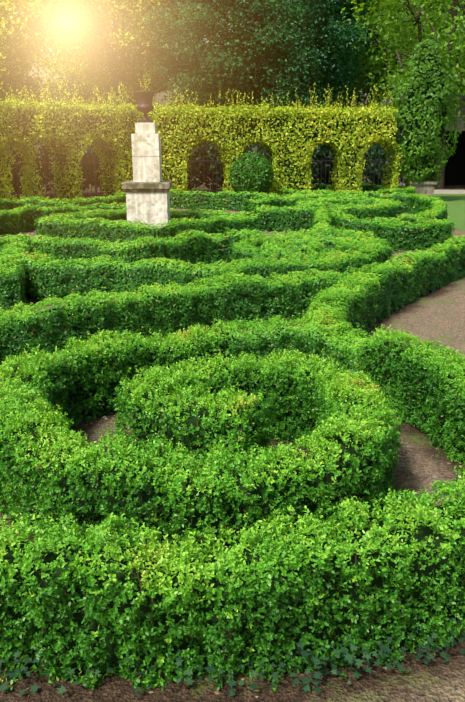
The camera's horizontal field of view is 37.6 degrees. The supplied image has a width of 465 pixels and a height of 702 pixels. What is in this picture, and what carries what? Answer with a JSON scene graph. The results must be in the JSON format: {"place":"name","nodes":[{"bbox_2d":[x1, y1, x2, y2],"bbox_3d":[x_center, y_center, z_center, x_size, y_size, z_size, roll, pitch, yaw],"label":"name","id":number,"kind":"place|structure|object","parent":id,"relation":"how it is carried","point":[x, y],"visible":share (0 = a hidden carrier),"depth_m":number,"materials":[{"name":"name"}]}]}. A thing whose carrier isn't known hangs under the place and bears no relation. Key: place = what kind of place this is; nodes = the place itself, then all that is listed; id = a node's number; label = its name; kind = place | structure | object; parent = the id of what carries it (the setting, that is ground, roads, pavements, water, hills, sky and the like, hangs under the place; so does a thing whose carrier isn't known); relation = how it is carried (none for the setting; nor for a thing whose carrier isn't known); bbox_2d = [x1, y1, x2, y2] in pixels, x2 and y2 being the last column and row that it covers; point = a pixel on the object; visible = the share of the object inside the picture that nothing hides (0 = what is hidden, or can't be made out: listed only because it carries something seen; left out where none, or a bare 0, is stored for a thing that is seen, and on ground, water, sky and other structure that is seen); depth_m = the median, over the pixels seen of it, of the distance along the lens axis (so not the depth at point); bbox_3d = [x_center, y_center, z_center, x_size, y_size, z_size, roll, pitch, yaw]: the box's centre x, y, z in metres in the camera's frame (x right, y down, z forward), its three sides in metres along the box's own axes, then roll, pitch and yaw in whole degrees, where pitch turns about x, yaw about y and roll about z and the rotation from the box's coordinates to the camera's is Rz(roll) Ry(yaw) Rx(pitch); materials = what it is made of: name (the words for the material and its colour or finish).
{"place":"outdoors","nodes":[
{"label":"outdoors","id":0,"kind":"place"},
{"bbox_2d":[0,145,464,701],"bbox_3d":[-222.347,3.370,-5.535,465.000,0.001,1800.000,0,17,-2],"label":"ground","id":1,"kind":"structure","parent":0,"point":[438,315],"depth_m":2.19,"materials":[{"name":"soil"}]},
{"bbox_2d":[2,143,38,192],"bbox_3d":[-6.636,-5.724,20.946,1.431,1.795,1.021,0,17,-2],"label":"shrub","id":2,"kind":"object","parent":1,"relation":"on","point":[14,177],"depth_m":20.62,"materials":[{"name":"green"}]},
{"bbox_2d":[46,144,87,183],"bbox_3d":[-5.192,-5.954,21.370,1.431,1.968,1.021,0,17,-2],"label":"shrub","id":3,"kind":"object","parent":1,"relation":"on","point":[84,156],"depth_m":21.16,"materials":[{"name":"green"}]},
{"bbox_2d":[91,146,106,181],"bbox_3d":[-3.962,-6.197,21.945,1.431,2.084,1.021,0,17,-2],"label":"shrub","id":4,"kind":"object","parent":1,"relation":"on","point":[101,172],"depth_m":21.57,"materials":[{"name":"green"}]},
{"bbox_2d":[126,123,169,228],"bbox_3d":[-1.438,-2.856,11.612,0.685,1.943,0.685,0,17,-2],"label":"stone pedestal","id":5,"kind":"object","parent":1,"relation":"on","point":[148,208],"depth_m":11.34,"materials":[{"name":"beige stone"}]},
{"bbox_2d":[133,91,155,122],"bbox_3d":[-1.438,-4.017,11.259,0.379,0.485,0.379,0,17,-2],"label":"iron urn","id":6,"kind":"object","parent":5,"relation":"on","point":[145,105],"depth_m":11.15,"materials":[{"name":"brown metal"}]},
{"bbox_2d":[137,69,150,90],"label":"urn plant","id":7,"kind":"object","parent":6,"relation":"in","point":[144,80],"depth_m":11.15,"materials":[{"name":"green plant"}]},
{"bbox_2d":[122,180,171,191],"bbox_3d":[-1.438,-2.809,11.627,0.785,0.150,0.785,0,17,-2],"label":"pedestal ledge","id":8,"kind":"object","parent":5,"relation":"attached to","point":[161,186],"depth_m":11.26,"materials":[{"name":"beige stone"}]},
{"bbox_2d":[187,152,199,180],"bbox_3d":[-1.771,-6.271,22.569,1.431,1.887,1.021,0,17,-2],"label":"shrub","id":9,"kind":"object","parent":1,"relation":"on","point":[193,174],"depth_m":22.33,"materials":[{"name":"green"}]},
{"bbox_2d":[0,75,401,201],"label":"tall hedge","id":10,"kind":"object","parent":1,"relation":"on","point":[161,110],"depth_m":18.22,"materials":[{"name":"plant"}]},
{"bbox_2d":[0,117,404,197],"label":"shrub leaves","id":11,"kind":"object","parent":1,"relation":"on","point":[205,154],"visible":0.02,"depth_m":22.06,"materials":[{"name":"green plant"}]},
{"bbox_2d":[2,155,403,200],"bbox_3d":[-3.718,-5.038,19.903,18.666,1.300,1.563,-5,18,-16],"label":"iron railing","id":12,"kind":"object","parent":1,"relation":"on","point":[94,162],"visible":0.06,"depth_m":20.76,"materials":[{"name":"black metal"}]},
{"bbox_2d":[0,416,450,697],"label":"pebbles","id":13,"kind":"object","parent":1,"relation":"on","point":[385,667],"visible":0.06,"depth_m":3.45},
{"bbox_2d":[207,147,244,186],"bbox_3d":[-0.259,-6.421,23.067,1.431,1.884,1.021,0,17,-2],"label":"shrub","id":14,"kind":"object","parent":1,"relation":"on","point":[219,170],"depth_m":22.68,"materials":[{"name":"green"}]},
{"bbox_2d":[0,152,464,693],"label":"box hedge","id":15,"kind":"object","parent":1,"relation":"on","point":[348,340],"depth_m":3.10,"materials":[{"name":"green plant"}]},
{"bbox_2d":[0,602,464,696],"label":"ivy leaves","id":16,"kind":"object","parent":1,"relation":"on","point":[349,658],"visible":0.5,"depth_m":2.13,"materials":[{"name":"green plant"}]},
{"bbox_2d":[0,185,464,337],"bbox_3d":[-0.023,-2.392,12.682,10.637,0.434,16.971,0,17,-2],"label":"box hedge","id":17,"kind":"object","parent":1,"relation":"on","point":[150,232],"visible":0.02,"depth_m":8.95,"materials":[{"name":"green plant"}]},
{"bbox_2d":[0,0,464,188],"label":"tree trunks and twigs","id":18,"kind":"object","parent":1,"relation":"on","point":[121,77],"visible":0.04,"depth_m":37.41,"materials":[{"name":"brown plant"}]},
{"bbox_2d":[0,0,95,103],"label":"tree leaves","id":19,"kind":"object","parent":18,"relation":"attached to","point":[22,46],"depth_m":35.64,"materials":[{"name":"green plant"}]},
{"bbox_2d":[22,1,174,106],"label":"tree leaves","id":20,"kind":"object","parent":18,"relation":"on","point":[87,91],"depth_m":52.70,"materials":[{"name":"green plant"}]},
{"bbox_2d":[44,0,195,101],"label":"lime tree leaves","id":21,"kind":"object","parent":18,"relation":"on","point":[132,40],"depth_m":39.62,"materials":[{"name":"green plant"}]},
{"bbox_2d":[109,0,252,108],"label":"tree leaves","id":22,"kind":"object","parent":18,"relation":"on","point":[194,58],"depth_m":53.77,"materials":[{"name":"green plant"}]},
{"bbox_2d":[125,0,383,112],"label":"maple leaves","id":23,"kind":"object","parent":18,"relation":"on","point":[275,49],"visible":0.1,"depth_m":35.84,"materials":[{"name":"green plant"}]},
{"bbox_2d":[208,0,392,111],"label":"tree leaves","id":24,"kind":"object","parent":18,"relation":"on","point":[324,48],"visible":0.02,"depth_m":52.40,"materials":[{"name":"green plant"}]},
{"bbox_2d":[292,0,464,112],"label":"tree leaves","id":25,"kind":"object","parent":18,"relation":"attached to","point":[376,62],"visible":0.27,"depth_m":38.52,"materials":[{"name":"green plant"}]},
{"bbox_2d":[340,0,464,135],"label":"tree leaves","id":26,"kind":"object","parent":18,"relation":"on","point":[413,33],"visible":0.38,"depth_m":24.10,"materials":[{"name":"green plant"}]},
{"bbox_2d":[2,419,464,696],"bbox_3d":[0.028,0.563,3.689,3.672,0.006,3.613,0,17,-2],"label":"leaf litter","id":27,"kind":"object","parent":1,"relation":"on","point":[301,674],"visible":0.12,"depth_m":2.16,"materials":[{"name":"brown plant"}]},
{"bbox_2d":[234,157,268,193],"bbox_3d":[0.510,-4.687,18.301,0.951,1.040,1.000,0,17,-2],"label":"topiary ball","id":28,"kind":"object","parent":1,"relation":"on","point":[251,174],"depth_m":17.96,"materials":[{"name":"green plant"}]},
{"bbox_2d":[256,148,272,176],"bbox_3d":[1.272,-6.190,22.890,1.431,1.582,1.021,0,17,-2],"label":"shrub","id":29,"kind":"object","parent":1,"relation":"on","point":[265,152],"depth_m":22.45,"materials":[{"name":"green"}]},
{"bbox_2d":[315,144,334,184],"bbox_3d":[3.404,-6.724,23.678,1.431,2.085,1.021,0,17,-2],"label":"shrub","id":30,"kind":"object","parent":1,"relation":"on","point":[324,157],"depth_m":23.28,"materials":[{"name":"green"}]},
{"bbox_2d":[363,138,401,184],"bbox_3d":[5.039,-6.402,22.752,1.431,2.016,1.021,0,17,-2],"label":"shrub","id":31,"kind":"object","parent":1,"relation":"on","point":[376,166],"visible":0.16,"depth_m":22.41,"materials":[{"name":"green"}]},
{"bbox_2d":[399,100,464,185],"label":"outbuilding walls","id":32,"kind":"structure","parent":1,"relation":"on","point":[462,113],"depth_m":24.31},
{"bbox_2d":[426,131,464,184],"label":"dark opening","id":33,"kind":"object","parent":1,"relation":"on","point":[454,173],"visible":0.22,"depth_m":27.68,"materials":[{"name":"black"}]},
{"bbox_2d":[434,190,464,193],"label":"paved walk","id":34,"kind":"structure","parent":1,"relation":"on","point":[449,191],"depth_m":23.74,"materials":[{"name":"stone"}]},
{"bbox_2d":[11,0,463,144],"label":"sky","id":35,"kind":"structure","parent":0,"point":[157,97],"materials":[{"name":"white"}]},
{"bbox_2d":[382,95,464,104],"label":"outbuilding roof","id":36,"kind":"structure","parent":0,"point":[463,98],"depth_m":24.92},
{"bbox_2d":[413,194,464,230],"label":"lawn","id":37,"kind":"structure","parent":0,"point":[455,203],"depth_m":17.71,"materials":[{"name":"green plant"}]},
{"bbox_2d":[403,180,436,196],"bbox_3d":[5.398,-4.614,19.744,0.760,0.580,0.760,0,17,-2],"label":"stone planter","id":38,"kind":"object","parent":37,"relation":"on","point":[426,187],"visible":0.38,"depth_m":19.40,"materials":[{"name":"grey stone"}]},
{"bbox_2d":[393,39,461,188],"bbox_3d":[5.385,-6.491,19.006,1.956,4.040,1.470,6,18,19],"label":"column tree","id":39,"kind":"object","parent":38,"relation":"in","point":[447,118],"depth_m":18.65,"materials":[{"name":"green plant"}]},
{"bbox_2d":[445,123,464,130],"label":"outbuilding lintel","id":40,"kind":"structure","parent":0,"point":[461,126],"depth_m":24.36,"materials":[{"name":"grey stone"}]}
]}

